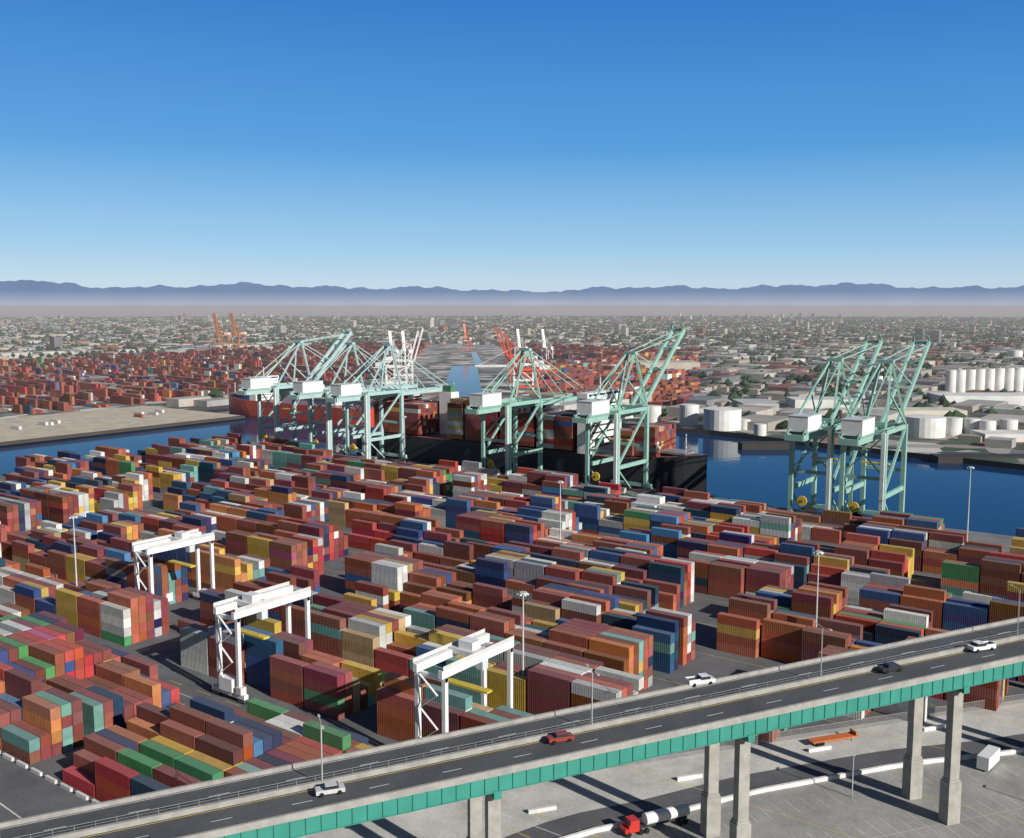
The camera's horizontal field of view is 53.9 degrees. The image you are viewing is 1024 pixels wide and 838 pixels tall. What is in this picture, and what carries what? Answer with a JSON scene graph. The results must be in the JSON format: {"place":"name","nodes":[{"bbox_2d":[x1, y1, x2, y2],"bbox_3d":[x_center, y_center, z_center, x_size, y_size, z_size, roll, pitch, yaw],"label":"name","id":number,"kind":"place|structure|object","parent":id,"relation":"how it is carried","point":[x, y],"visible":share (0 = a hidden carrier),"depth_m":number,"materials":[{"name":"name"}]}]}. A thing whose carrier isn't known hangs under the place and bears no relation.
{"place":"outdoors","nodes":[
{"label":"outdoors","id":0,"kind":"place"},
{"bbox_2d":[0,699,1023,837],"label":"lot pavement","id":1,"kind":"structure","parent":0,"point":[602,803],"depth_m":210.56,"materials":[{"name":"grey concrete"}]},
{"bbox_2d":[615,694,1022,766],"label":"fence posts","id":2,"kind":"object","parent":1,"relation":"on","point":[858,719],"visible":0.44,"depth_m":242.40,"materials":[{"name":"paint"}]},
{"bbox_2d":[0,399,1023,821],"bbox_3d":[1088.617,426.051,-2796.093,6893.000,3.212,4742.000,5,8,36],"label":"terminal ground","id":3,"kind":"structure","parent":0,"point":[24,793],"depth_m":291.94,"materials":[{"name":"grey concrete"}]},
{"bbox_2d":[11,409,163,429],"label":"parked trailers","id":4,"kind":"object","parent":3,"relation":"on","point":[136,414],"visible":1,"depth_m":860.58,"materials":[{"name":"white metal"}]},
{"bbox_2d":[132,529,513,738],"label":"gantry crane","id":5,"kind":"object","parent":3,"relation":"on","point":[479,651],"visible":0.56,"depth_m":259.43,"materials":[{"name":"paint"}]},
{"bbox_2d":[0,433,1023,801],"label":"shipping containers","id":6,"kind":"object","parent":3,"relation":"on","point":[612,581],"visible":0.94,"depth_m":328.74,"materials":[{"name":"metal"}]},
{"bbox_2d":[0,616,1023,837],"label":"concrete bridge piers","id":7,"kind":"structure","parent":3,"relation":"on","point":[912,782],"depth_m":181.29,"materials":[{"name":"grey concrete"}]},
{"bbox_2d":[0,621,1023,837],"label":"bridge road surface","id":8,"kind":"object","parent":7,"relation":"on","point":[253,811],"depth_m":173.71,"materials":[{"name":"grey asphalt"}]},
{"bbox_2d":[0,584,1023,837],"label":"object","id":9,"kind":"object","parent":8,"relation":"on","point":[524,732],"visible":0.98,"depth_m":175.48,"materials":[{"name":"grey metal"}]},
{"bbox_2d":[219,661,1023,837],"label":"steel bridge girders","id":10,"kind":"object","parent":7,"relation":"on","point":[495,787],"visible":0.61,"depth_m":171.15,"materials":[{"name":"teal metal"}]},
{"bbox_2d":[69,416,973,674],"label":"light poles","id":11,"kind":"object","parent":3,"relation":"on","point":[524,593],"visible":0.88,"depth_m":332.27,"materials":[{"name":"paint"}]},
{"bbox_2d":[178,455,871,797],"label":"cars","id":12,"kind":"object","parent":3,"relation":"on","point":[554,738],"visible":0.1,"depth_m":174.28,"materials":[{"name":"paint"}]},
{"bbox_2d":[236,323,929,517],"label":"ship-to-shore cranes","id":13,"kind":"object","parent":3,"relation":"on","point":[863,431],"visible":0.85,"depth_m":544.13,"materials":[{"name":"paint"}]},
{"bbox_2d":[166,592,999,837],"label":"vehicles","id":14,"kind":"object","parent":3,"relation":"on","point":[988,757],"visible":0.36,"depth_m":198.47,"materials":[{"name":"paint"}]},
{"bbox_2d":[145,442,1023,837],"bbox_3d":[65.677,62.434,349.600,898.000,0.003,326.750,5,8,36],"label":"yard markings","id":15,"kind":"object","parent":3,"relation":"on","point":[733,742],"visible":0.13,"depth_m":221.31,"materials":[{"name":"white paint"}]},
{"bbox_2d":[302,398,1023,469],"bbox_3d":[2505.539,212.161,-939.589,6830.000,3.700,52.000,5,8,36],"label":"quay wall","id":16,"kind":"structure","parent":3,"relation":"on","point":[892,452],"depth_m":737.20,"materials":[{"name":"grey concrete"}]},
{"bbox_2d":[0,406,1023,535],"bbox_3d":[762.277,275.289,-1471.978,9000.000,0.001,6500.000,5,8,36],"label":"water","id":17,"kind":"structure","parent":0,"point":[932,489],"depth_m":622.40,"materials":[{"name":"blue liquid"}]},
{"bbox_2d":[229,367,373,428],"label":"red ship","id":18,"kind":"object","parent":17,"relation":"on","point":[246,405],"visible":0.49,"depth_m":903.90,"materials":[{"name":"paint"}]},
{"bbox_2d":[356,376,706,492],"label":"container ship","id":19,"kind":"object","parent":17,"relation":"on","point":[681,468],"visible":0.58,"depth_m":587.55,"materials":[{"name":"paint"}]},
{"bbox_2d":[374,394,675,457],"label":"ship's container stacks","id":20,"kind":"object","parent":19,"relation":"on","point":[559,426],"visible":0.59,"depth_m":614.70,"materials":[{"name":"red metal"}]},
{"bbox_2d":[0,280,1023,305],"bbox_3d":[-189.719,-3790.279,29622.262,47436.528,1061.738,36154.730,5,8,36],"label":"mountain range","id":21,"kind":"structure","parent":0,"point":[28,293],"depth_m":40237.66,"materials":[{"name":"stone"}]},
{"bbox_2d":[0,305,1023,463],"bbox_3d":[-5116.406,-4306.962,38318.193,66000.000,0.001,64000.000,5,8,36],"label":"ground","id":22,"kind":"structure","parent":0,"point":[439,360],"depth_m":8999.90,"materials":[{"name":"grey concrete"}]},
{"bbox_2d":[0,355,396,413],"bbox_3d":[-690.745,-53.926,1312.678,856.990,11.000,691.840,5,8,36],"label":"terminal","id":23,"kind":"object","parent":22,"relation":"on","point":[63,372],"visible":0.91,"depth_m":1291.57,"materials":[{"name":"red metal"}]},
{"bbox_2d":[212,313,553,396],"bbox_3d":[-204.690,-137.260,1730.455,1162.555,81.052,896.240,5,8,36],"label":"distant cranes","id":24,"kind":"object","parent":22,"relation":"on","point":[388,360],"visible":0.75,"depth_m":1286.16,"materials":[{"name":"paint"}]},
{"bbox_2d":[82,340,706,375],"bbox_3d":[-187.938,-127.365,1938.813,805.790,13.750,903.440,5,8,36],"label":"terminal","id":25,"kind":"object","parent":22,"relation":"on","point":[250,357],"visible":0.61,"depth_m":1827.25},
{"bbox_2d":[0,360,1023,462],"bbox_3d":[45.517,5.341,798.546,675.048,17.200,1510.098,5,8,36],"label":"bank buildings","id":26,"kind":"structure","parent":22,"relation":"on","point":[1016,398],"depth_m":879.08,"materials":[{"name":"beige concrete"}]},
{"bbox_2d":[0,313,1023,448],"bbox_3d":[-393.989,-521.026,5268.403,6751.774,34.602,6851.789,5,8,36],"label":"city buildings","id":27,"kind":"structure","parent":22,"relation":"on","point":[778,387],"depth_m":2267.19,"materials":[{"name":"grey concrete"}]},
{"bbox_2d":[0,315,1023,430],"bbox_3d":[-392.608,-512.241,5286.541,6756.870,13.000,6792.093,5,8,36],"label":"trees","id":28,"kind":"object","parent":22,"relation":"on","point":[736,392],"visible":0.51,"depth_m":3045.15,"materials":[{"name":"green plant"}]},
{"bbox_2d":[524,352,699,405],"bbox_3d":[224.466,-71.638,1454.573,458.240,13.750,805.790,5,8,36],"label":"terminal","id":29,"kind":"object","parent":22,"relation":"on","point":[588,373],"visible":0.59,"depth_m":1275.82,"materials":[{"name":"metal"}]},
{"bbox_2d":[446,352,825,397],"bbox_3d":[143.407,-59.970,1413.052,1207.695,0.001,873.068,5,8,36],"label":"water inlets","id":30,"kind":"object","parent":22,"relation":"on","point":[465,380],"visible":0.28,"depth_m":1352.48,"materials":[{"name":"blue"}]},
{"bbox_2d":[602,350,1023,437],"bbox_3d":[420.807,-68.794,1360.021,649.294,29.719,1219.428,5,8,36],"label":"storage tanks","id":31,"kind":"object","parent":22,"relation":"on","point":[919,425],"visible":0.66,"depth_m":814.53,"materials":[{"name":"white metal"}]},
{"bbox_2d":[0,0,1023,291],"label":"sky","id":32,"kind":"structure","parent":0,"point":[462,145],"materials":[{"name":"blue"}]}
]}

